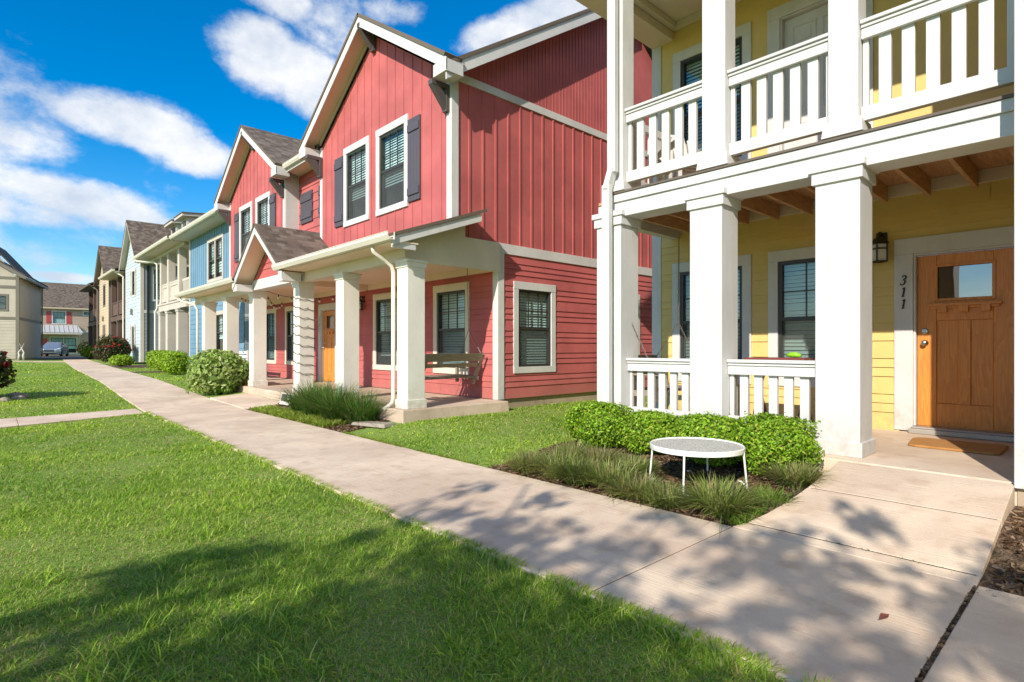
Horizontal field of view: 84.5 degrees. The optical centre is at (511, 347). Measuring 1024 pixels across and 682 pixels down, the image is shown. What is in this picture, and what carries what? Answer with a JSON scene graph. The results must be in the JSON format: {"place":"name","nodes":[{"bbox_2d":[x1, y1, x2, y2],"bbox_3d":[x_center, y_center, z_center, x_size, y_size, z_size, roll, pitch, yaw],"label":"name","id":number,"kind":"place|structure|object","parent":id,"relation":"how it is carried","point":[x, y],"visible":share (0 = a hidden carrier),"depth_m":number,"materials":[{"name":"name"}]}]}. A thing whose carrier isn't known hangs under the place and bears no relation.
{"place":"outdoors","nodes":[
{"label":"outdoors","id":0,"kind":"place"},
{"bbox_2d":[6,360,63,361],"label":"side path","id":1,"kind":"structure","parent":0,"point":[37,361],"depth_m":35.22,"materials":[{"name":"concrete"}]},
{"bbox_2d":[40,355,87,358],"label":"road","id":2,"kind":"structure","parent":0,"point":[62,357],"depth_m":51.53,"materials":[{"name":"grey asphalt"}]},
{"bbox_2d":[43,342,68,355],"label":"parked car","id":3,"kind":"object","parent":2,"relation":"on","point":[60,348],"visible":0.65,"depth_m":58.30,"materials":[{"name":"paint"}]},
{"bbox_2d":[37,282,98,354],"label":"clay house","id":4,"kind":"structure","parent":0,"point":[65,313],"depth_m":69.51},
{"bbox_2d":[52,310,65,323],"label":"window","id":5,"kind":"structure","parent":4,"relation":"in","point":[58,317],"depth_m":68.81,"materials":[{"name":"grey glass"}]},
{"bbox_2d":[49,336,77,353],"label":"window","id":6,"kind":"structure","parent":4,"relation":"in","point":[71,342],"depth_m":69.56,"materials":[{"name":"teal glass"}]},
{"bbox_2d":[83,311,88,315],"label":"window","id":7,"kind":"structure","parent":4,"relation":"in","point":[85,313],"depth_m":70.56,"materials":[{"name":"grey glass"}]},
{"bbox_2d":[0,409,141,428],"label":"side path","id":8,"kind":"structure","parent":0,"point":[24,421],"depth_m":9.77,"materials":[{"name":"concrete"}]},
{"bbox_2d":[0,355,787,681],"bbox_3d":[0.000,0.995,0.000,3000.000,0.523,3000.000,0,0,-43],"label":"ground","id":9,"kind":"structure","parent":0,"point":[72,549],"depth_m":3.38,"materials":[{"name":"green plant"}]},
{"bbox_2d":[0,397,9,401],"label":"edging rock","id":10,"kind":"object","parent":9,"relation":"on","point":[4,399],"visible":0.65,"depth_m":12.16,"materials":[{"name":"grey stone"}]},
{"bbox_2d":[0,351,16,388],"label":"rose bush","id":11,"kind":"object","parent":9,"relation":"on","point":[6,370],"visible":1,"depth_m":12.57,"materials":[{"name":"green plant"}]},
{"bbox_2d":[8,392,20,396],"bbox_3d":[-11.688,1.111,13.250,0.264,0.155,0.202,0,0,-42],"label":"edging rock","id":12,"kind":"object","parent":9,"relation":"on","point":[12,394],"visible":0.49,"depth_m":13.18,"materials":[{"name":"grey stone"}]},
{"bbox_2d":[11,394,25,399],"bbox_3d":[-11.083,1.132,12.652,0.284,0.170,0.202,0,0,-3],"label":"edging rock","id":13,"kind":"object","parent":9,"relation":"on","point":[17,397],"visible":0.67,"depth_m":12.59,"materials":[{"name":"grey stone"}]},
{"bbox_2d":[0,247,47,359],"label":"grey house","id":14,"kind":"structure","parent":9,"relation":"on","point":[21,308],"depth_m":40.63,"materials":[{"name":"beige"}]},
{"bbox_2d":[0,294,7,310],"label":"window","id":15,"kind":"structure","parent":14,"relation":"in","point":[3,297],"depth_m":39.52,"materials":[{"name":"white glass"}]},
{"bbox_2d":[76,340,87,354],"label":"dark shrub","id":16,"kind":"object","parent":9,"relation":"on","point":[83,344],"visible":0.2,"depth_m":62.72,"materials":[{"name":"green plant"}]},
{"bbox_2d":[78,345,92,358],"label":"shrub","id":17,"kind":"object","parent":9,"relation":"on","point":[86,351],"visible":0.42,"depth_m":46.16,"materials":[{"name":"green plant"}]},
{"bbox_2d":[78,245,125,358],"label":"tan house","id":18,"kind":"structure","parent":9,"relation":"on","point":[108,259],"depth_m":42.34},
{"bbox_2d":[103,284,105,306],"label":"window","id":19,"kind":"structure","parent":18,"relation":"in","point":[104,285],"depth_m":41.72,"materials":[{"name":"white glass"}]},
{"bbox_2d":[90,334,131,362],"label":"rose bush","id":20,"kind":"object","parent":9,"relation":"on","point":[107,347],"visible":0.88,"depth_m":31.10,"materials":[{"name":"green plant"}]},
{"bbox_2d":[108,365,147,367],"bbox_3d":[-19.130,0.932,28.424,1.800,0.010,4.700,0,0,-43],"label":"garden bed","id":21,"kind":"object","parent":9,"relation":"on","point":[137,366],"visible":0.68,"depth_m":28.05,"materials":[{"name":"brown soil"}]},
{"bbox_2d":[108,353,136,366],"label":"green shrub","id":22,"kind":"object","parent":21,"relation":"on","point":[121,360],"visible":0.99,"depth_m":27.65,"materials":[{"name":"green plant"}]},
{"bbox_2d":[133,371,163,372],"bbox_3d":[-14.708,0.982,23.251,1.750,0.011,1.100,0,0,-43],"label":"garden bed","id":23,"kind":"object","parent":9,"relation":"on","point":[146,371],"visible":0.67,"depth_m":23.27,"materials":[{"name":"brown soil"}]},
{"bbox_2d":[151,350,170,370],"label":"hedge shrub","id":24,"kind":"object","parent":23,"relation":"on","point":[155,359],"visible":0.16,"depth_m":23.48,"materials":[{"name":"green plant"}]},
{"bbox_2d":[144,350,169,369],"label":"hedge shrub","id":25,"kind":"object","parent":9,"relation":"on","point":[149,358],"visible":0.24,"depth_m":24.62,"materials":[{"name":"green plant"}]},
{"bbox_2d":[156,350,178,370],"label":"hedge shrub","id":26,"kind":"object","parent":9,"relation":"on","point":[160,361],"visible":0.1,"depth_m":22.19,"materials":[{"name":"green plant"}]},
{"bbox_2d":[98,220,248,361],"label":"pale blue house","id":27,"kind":"structure","parent":9,"relation":"on","point":[133,297],"depth_m":33.06,"materials":[{"name":"wood"}]},
{"bbox_2d":[131,268,134,297],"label":"window","id":28,"kind":"structure","parent":27,"relation":"in","point":[132,271],"depth_m":33.35,"materials":[{"name":"white paint"}]},
{"bbox_2d":[131,324,134,352],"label":"window","id":29,"kind":"structure","parent":27,"relation":"in","point":[132,325],"depth_m":33.38,"materials":[{"name":"white paint"}]},
{"bbox_2d":[151,267,159,301],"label":"window","id":30,"kind":"structure","parent":27,"relation":"in","point":[153,269],"depth_m":31.93,"materials":[{"name":"grey glass"}]},
{"bbox_2d":[160,350,190,374],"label":"hedge shrub","id":31,"kind":"object","parent":9,"relation":"on","point":[171,363],"visible":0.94,"depth_m":21.13,"materials":[{"name":"green plant"}]},
{"bbox_2d":[133,204,244,360],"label":"blue house","id":32,"kind":"structure","parent":9,"relation":"on","point":[198,243],"depth_m":24.11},
{"bbox_2d":[207,233,222,283],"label":"window","id":33,"kind":"structure","parent":32,"relation":"in","point":[215,244],"depth_m":21.46,"materials":[{"name":"beige paint"}]},
{"bbox_2d":[216,310,222,352],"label":"window","id":34,"kind":"structure","parent":32,"relation":"in","point":[219,314],"depth_m":21.32,"materials":[{"name":"beige paint"}]},
{"bbox_2d":[182,348,248,394],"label":"variegated shrub","id":35,"kind":"object","parent":9,"relation":"on","point":[213,371],"visible":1,"depth_m":13.66,"materials":[{"name":"green plant"}]},
{"bbox_2d":[210,393,279,408],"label":"porch walk","id":36,"kind":"structure","parent":9,"relation":"on","point":[245,401],"depth_m":12.31,"materials":[{"name":"concrete"}]},
{"bbox_2d":[250,404,389,431],"bbox_3d":[-3.610,1.180,10.052,0.925,0.104,4.150,0,0,-43],"label":"garden bed","id":37,"kind":"object","parent":9,"relation":"on","point":[329,429],"visible":0.18,"depth_m":8.95,"materials":[{"name":"brown soil"}]},
{"bbox_2d":[279,393,292,404],"bbox_3d":[-4.550,1.110,11.441,0.319,0.399,0.117,0,0,-8],"label":"yard sign","id":38,"kind":"object","parent":37,"relation":"on","point":[281,400],"visible":0.33,"depth_m":11.40,"materials":[{"name":"white metal"}]},
{"bbox_2d":[267,382,321,410],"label":"fountain grass","id":39,"kind":"object","parent":37,"relation":"on","point":[290,406],"depth_m":10.31,"materials":[{"name":"green plant"}]},
{"bbox_2d":[250,404,346,427],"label":"ground cover","id":40,"kind":"object","parent":37,"relation":"on","point":[313,419],"visible":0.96,"depth_m":9.65,"materials":[{"name":"green plant"}]},
{"bbox_2d":[259,374,360,415],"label":"fountain grass","id":41,"kind":"object","parent":37,"relation":"on","point":[300,402],"depth_m":9.70,"materials":[{"name":"green plant"}]},
{"bbox_2d":[277,377,387,420],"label":"fountain grass","id":42,"kind":"object","parent":37,"relation":"on","point":[328,414],"depth_m":9.07,"materials":[{"name":"green plant"}]},
{"bbox_2d":[297,384,405,423],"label":"fountain grass","id":43,"kind":"object","parent":37,"relation":"on","point":[353,413],"depth_m":8.74,"materials":[{"name":"green plant"}]},
{"bbox_2d":[351,421,394,427],"bbox_3d":[-2.111,1.155,8.571,0.711,0.060,0.252,0,0,32],"label":"splash block","id":44,"kind":"object","parent":9,"relation":"on","point":[376,424],"depth_m":8.45,"materials":[{"name":"grey concrete"}]},
{"bbox_2d":[174,9,651,423],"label":"red house","id":45,"kind":"structure","parent":9,"relation":"on","point":[397,190],"depth_m":11.32,"materials":[{"name":"wood"}]},
{"bbox_2d":[239,350,248,377],"bbox_3d":[-8.455,0.510,17.185,0.490,0.880,1.200,0,0,-43],"label":"porch bench","id":46,"kind":"object","parent":45,"relation":"on","point":[245,356],"visible":0.08,"depth_m":17.15,"materials":[{"name":"white paint"}]},
{"bbox_2d":[239,201,252,259],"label":"window","id":47,"kind":"structure","parent":45,"relation":"in","point":[245,211],"depth_m":17.52,"materials":[{"name":"white paint"}]},
{"bbox_2d":[255,191,270,224],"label":"window","id":48,"kind":"structure","parent":45,"relation":"in","point":[261,202],"depth_m":16.42,"materials":[{"name":"white paint"}]},
{"bbox_2d":[267,308,276,363],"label":"window","id":49,"kind":"structure","parent":45,"relation":"in","point":[271,313],"depth_m":18.70,"materials":[{"name":"white glass"}]},
{"bbox_2d":[241,291,334,308],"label":"string lights","id":50,"kind":"object","parent":45,"relation":"hanging from","point":[268,299],"visible":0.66,"depth_m":14.60,"materials":[{"name":"black paint"}]},
{"bbox_2d":[285,306,293,364],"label":"window","id":51,"kind":"structure","parent":45,"relation":"in","point":[289,330],"depth_m":17.53,"materials":[{"name":"white glass"}]},
{"bbox_2d":[291,297,317,375],"bbox_3d":[-4.435,-0.214,11.986,0.464,1.746,0.448,0,0,-43],"label":"wrapped light cord","id":52,"kind":"object","parent":45,"relation":"attached to","point":[301,336],"visible":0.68,"depth_m":11.88,"materials":[{"name":"black plastic"}]},
{"bbox_2d":[318,302,335,382],"bbox_3d":[-4.987,-0.115,15.437,0.151,2.190,1.200,0,0,-43],"label":"front door","id":53,"kind":"structure","parent":45,"relation":"in","point":[326,312],"depth_m":15.59,"materials":[{"name":"orange wood"}]},
{"bbox_2d":[343,135,369,227],"bbox_3d":[-3.145,-3.515,12.188,0.538,1.730,1.130,0,0,-43],"label":"window","id":54,"kind":"structure","parent":45,"relation":"in","point":[356,157],"depth_m":12.33,"materials":[{"name":"white paint"}]},
{"bbox_2d":[373,291,396,370],"bbox_3d":[-2.752,-0.380,13.309,0.538,1.800,1.200,0,0,-43],"label":"window","id":55,"kind":"structure","parent":45,"relation":"in","point":[381,302],"depth_m":13.46,"materials":[{"name":"clear glass"}]},
{"bbox_2d":[375,113,408,216],"bbox_3d":[-2.162,-3.515,11.128,0.538,1.730,1.180,0,0,-43],"label":"window","id":56,"kind":"structure","parent":45,"relation":"in","point":[391,139],"depth_m":11.28,"materials":[{"name":"white paint"}]},
{"bbox_2d":[433,281,469,374],"bbox_3d":[-1.046,-0.380,11.468,0.538,1.800,1.200,0,0,-43],"label":"window","id":57,"kind":"structure","parent":45,"relation":"in","point":[450,304],"depth_m":11.47,"materials":[{"name":"clear glass"}]},
{"bbox_2d":[425,269,484,383],"bbox_3d":[-1.252,-0.425,10.144,0.822,2.207,1.370,0,0,43],"label":"porch swing","id":58,"kind":"object","parent":45,"relation":"hanging from","point":[479,357],"visible":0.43,"depth_m":10.09,"materials":[{"name":"brown wood"}]},
{"bbox_2d":[513,281,555,373],"bbox_3d":[0.280,-0.385,11.089,1.150,1.730,0.538,0,0,-43],"label":"window","id":59,"kind":"structure","parent":45,"relation":"in","point":[534,304],"depth_m":11.03,"materials":[{"name":"white paint"}]},
{"bbox_2d":[638,295,639,354],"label":"window","id":60,"kind":"structure","parent":45,"relation":"in","point":[638,295],"depth_m":13.23,"materials":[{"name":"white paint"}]},
{"bbox_2d":[143,410,834,681],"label":"edge grass","id":61,"kind":"structure","parent":9,"relation":"on","point":[656,619],"depth_m":2.80,"materials":[{"name":"green plant"}]},
{"bbox_2d":[488,445,819,526],"bbox_3d":[1.335,1.172,5.343,1.775,0.120,2.820,0,0,-43],"label":"garden bed","id":62,"kind":"object","parent":9,"relation":"on","point":[791,496],"visible":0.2,"depth_m":4.87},
{"bbox_2d":[491,445,563,474],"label":"liriope clump","id":63,"kind":"object","parent":62,"relation":"on","point":[521,456],"visible":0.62,"depth_m":5.49,"materials":[{"name":"green plant"}]},
{"bbox_2d":[504,447,592,482],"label":"liriope clump","id":64,"kind":"object","parent":62,"relation":"on","point":[548,461],"visible":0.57,"depth_m":5.30,"materials":[{"name":"green plant"}]},
{"bbox_2d":[522,452,614,488],"bbox_3d":[0.623,1.091,5.131,0.993,0.318,1.031,0,0,-43],"label":"liriope clump","id":65,"kind":"object","parent":62,"relation":"on","point":[573,480],"visible":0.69,"depth_m":5.02,"materials":[{"name":"green plant"}]},
{"bbox_2d":[539,437,600,461],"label":"liriope clump","id":66,"kind":"object","parent":62,"relation":"on","point":[567,446],"visible":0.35,"depth_m":5.78,"materials":[{"name":"green plant"}]},
{"bbox_2d":[563,398,633,447],"bbox_3d":[0.992,0.869,6.348,0.734,0.582,0.839,0,0,-43],"label":"boxwood shrub","id":67,"kind":"object","parent":62,"relation":"on","point":[593,422],"visible":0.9,"depth_m":6.15,"materials":[{"name":"green plant"}]},
{"bbox_2d":[575,442,636,467],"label":"liriope clump","id":68,"kind":"object","parent":62,"relation":"on","point":[603,453],"visible":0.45,"depth_m":5.49,"materials":[{"name":"green plant"}]},
{"bbox_2d":[555,455,668,504],"bbox_3d":[0.884,1.078,4.890,1.221,0.334,1.092,0,0,-9],"label":"liriope clump","id":69,"kind":"object","parent":62,"relation":"on","point":[609,474],"visible":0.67,"depth_m":4.85,"materials":[{"name":"green plant"}]},
{"bbox_2d":[587,465,674,505],"bbox_3d":[0.978,1.115,4.598,0.888,0.273,0.932,0,0,15],"label":"liriope clump","id":70,"kind":"object","parent":62,"relation":"on","point":[623,487],"visible":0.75,"depth_m":4.58,"materials":[{"name":"green plant"}]},
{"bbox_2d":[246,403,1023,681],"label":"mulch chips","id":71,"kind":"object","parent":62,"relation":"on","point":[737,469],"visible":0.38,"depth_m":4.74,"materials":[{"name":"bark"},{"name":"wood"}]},
{"bbox_2d":[601,452,674,477],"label":"liriope clump","id":72,"kind":"object","parent":62,"relation":"on","point":[642,462],"visible":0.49,"depth_m":5.20,"materials":[{"name":"green plant"}]},
{"bbox_2d":[615,409,677,455],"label":"boxwood shrub","id":73,"kind":"object","parent":62,"relation":"on","point":[640,431],"visible":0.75,"depth_m":5.70,"materials":[{"name":"green plant"}]},
{"bbox_2d":[618,479,694,509],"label":"liriope clump","id":74,"kind":"object","parent":62,"relation":"on","point":[653,500],"visible":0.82,"depth_m":4.34,"materials":[{"name":"green plant"}]},
{"bbox_2d":[648,437,748,496],"bbox_3d":[1.552,0.985,4.739,0.763,0.351,0.763,0,0,-27],"label":"patio table","id":75,"kind":"object","parent":62,"relation":"on","point":[706,448],"visible":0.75,"depth_m":4.63,"materials":[{"name":"white metal"}]},
{"bbox_2d":[666,411,742,466],"bbox_3d":[1.898,0.880,5.416,0.675,0.561,0.788,0,0,-43],"label":"boxwood shrub","id":76,"kind":"object","parent":62,"relation":"on","point":[714,426],"visible":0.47,"depth_m":5.23,"materials":[{"name":"green plant"}]},
{"bbox_2d":[653,468,787,534],"bbox_3d":[1.533,1.066,4.103,1.104,0.362,1.137,0,0,-6],"label":"liriope clump","id":77,"kind":"object","parent":62,"relation":"on","point":[720,500],"visible":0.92,"depth_m":4.09,"materials":[{"name":"green plant"}]},
{"bbox_2d":[714,489,784,525],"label":"edge weeds","id":78,"kind":"object","parent":62,"relation":"on","point":[755,511],"visible":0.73,"depth_m":4.03,"materials":[{"name":"green plant"}]},
{"bbox_2d":[726,408,824,475],"bbox_3d":[2.337,0.854,4.964,0.752,0.609,0.805,0,0,-43],"label":"boxwood shrub","id":79,"kind":"object","parent":62,"relation":"on","point":[765,438],"visible":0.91,"depth_m":4.78,"materials":[{"name":"green plant"}]},
{"bbox_2d":[744,481,807,510],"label":"liriope clump","id":80,"kind":"object","parent":62,"relation":"on","point":[773,504],"visible":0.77,"depth_m":4.24,"materials":[{"name":"green plant"}]},
{"bbox_2d":[742,458,848,492],"bbox_3d":[2.304,0.999,4.556,0.914,0.275,0.904,0,0,30],"label":"liriope clump","id":81,"kind":"object","parent":62,"relation":"on","point":[793,476],"visible":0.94,"depth_m":4.50,"materials":[{"name":"green plant"}]},
{"bbox_2d":[576,0,1023,506],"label":"yellow house","id":82,"kind":"structure","parent":9,"relation":"on","point":[852,160],"depth_m":5.96,"materials":[{"name":"wood"}]},
{"bbox_2d":[629,238,689,402],"bbox_3d":[1.875,-0.425,7.318,0.822,2.207,1.370,0,0,43],"label":"porch swing","id":83,"kind":"object","parent":82,"relation":"hanging from","point":[656,380],"visible":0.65,"depth_m":7.68,"materials":[{"name":"brown wood"}]},
{"bbox_2d":[658,135,697,178],"bbox_3d":[2.261,-2.386,7.234,0.820,0.992,0.828,0,0,-13],"label":"balcony chair","id":84,"kind":"object","parent":82,"relation":"on","point":[681,172],"visible":0.09,"depth_m":7.25,"materials":[{"name":"white paint"}]},
{"bbox_2d":[672,254,751,383],"bbox_3d":[3.042,-0.390,8.310,0.538,1.780,1.210,0,0,-43],"label":"window","id":85,"kind":"structure","parent":82,"relation":"in","point":[680,347],"depth_m":8.45,"materials":[{"name":"white paint"}]},
{"bbox_2d":[673,21,751,160],"bbox_3d":[3.045,-3.495,8.306,0.538,1.930,1.200,0,0,-43],"label":"window","id":86,"kind":"structure","parent":82,"relation":"in","point":[687,63],"depth_m":8.37,"materials":[{"name":"black glass"}]},
{"bbox_2d":[744,357,814,421],"bbox_3d":[2.996,0.532,6.255,0.480,0.845,0.640,0,0,-43],"label":"tray table","id":87,"kind":"object","parent":82,"relation":"on","point":[769,358],"visible":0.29,"depth_m":6.13,"materials":[{"name":"red"}]},
{"bbox_2d":[768,239,872,387],"bbox_3d":[4.021,-0.390,7.254,0.538,1.780,1.210,0,0,-43],"label":"window","id":88,"kind":"structure","parent":82,"relation":"in","point":[791,272],"depth_m":7.42,"materials":[{"name":"white paint"}]},
{"bbox_2d":[767,0,873,153],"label":"balcony door","id":89,"kind":"structure","parent":82,"relation":"in","point":[793,22],"depth_m":7.28,"materials":[{"name":"white paint"}]},
{"bbox_2d":[894,226,1013,442],"bbox_3d":[4.835,-0.146,6.011,0.265,2.188,1.280,0,0,-43],"label":"front door","id":90,"kind":"structure","parent":82,"relation":"in","point":[954,332],"depth_m":6.12,"materials":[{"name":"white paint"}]},
{"bbox_2d":[908,437,1008,454],"bbox_3d":[4.237,0.937,5.402,0.600,0.022,0.740,0,0,-43],"label":"door mat","id":91,"kind":"object","parent":82,"relation":"on","point":[965,446],"depth_m":5.34,"materials":[{"name":"brown fabric"}]},
{"bbox_2d":[733,461,1014,587],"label":"front walk","id":92,"kind":"structure","parent":9,"relation":"on","point":[957,541],"depth_m":3.73,"materials":[{"name":"concrete"}]},
{"bbox_2d":[750,488,997,575],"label":"front walk joint dirt","id":93,"kind":"structure","parent":92,"relation":"in","point":[877,552],"depth_m":3.62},
{"bbox_2d":[974,506,1023,596],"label":"garden bed","id":94,"kind":"object","parent":9,"relation":"on","point":[998,553],"visible":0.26,"depth_m":3.17,"materials":[{"name":"brown soil"}]},
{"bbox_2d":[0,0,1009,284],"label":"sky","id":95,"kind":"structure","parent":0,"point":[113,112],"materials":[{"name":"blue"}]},
{"bbox_2d":[63,359,1023,681],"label":"path","id":96,"kind":"structure","parent":0,"point":[809,611],"depth_m":3.20,"materials":[{"name":"concrete"}]},
{"bbox_2d":[590,528,975,681],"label":"path joint dirt","id":97,"kind":"structure","parent":96,"relation":"on","point":[933,658],"depth_m":2.60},
{"bbox_2d":[879,613,888,618],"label":"fallen leaf","id":98,"kind":"object","parent":96,"relation":"on","point":[883,615],"visible":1,"depth_m":2.54,"materials":[{"name":"red plant"}]},
{"bbox_2d":[786,352,801,356],"bbox_3d":[3.058,0.075,6.114,0.059,0.059,0.156,0,0,-43],"label":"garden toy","id":99,"kind":"object","parent":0,"point":[793,354],"visible":1,"depth_m":6.09,"materials":[{"name":"plastic"}]}
]}

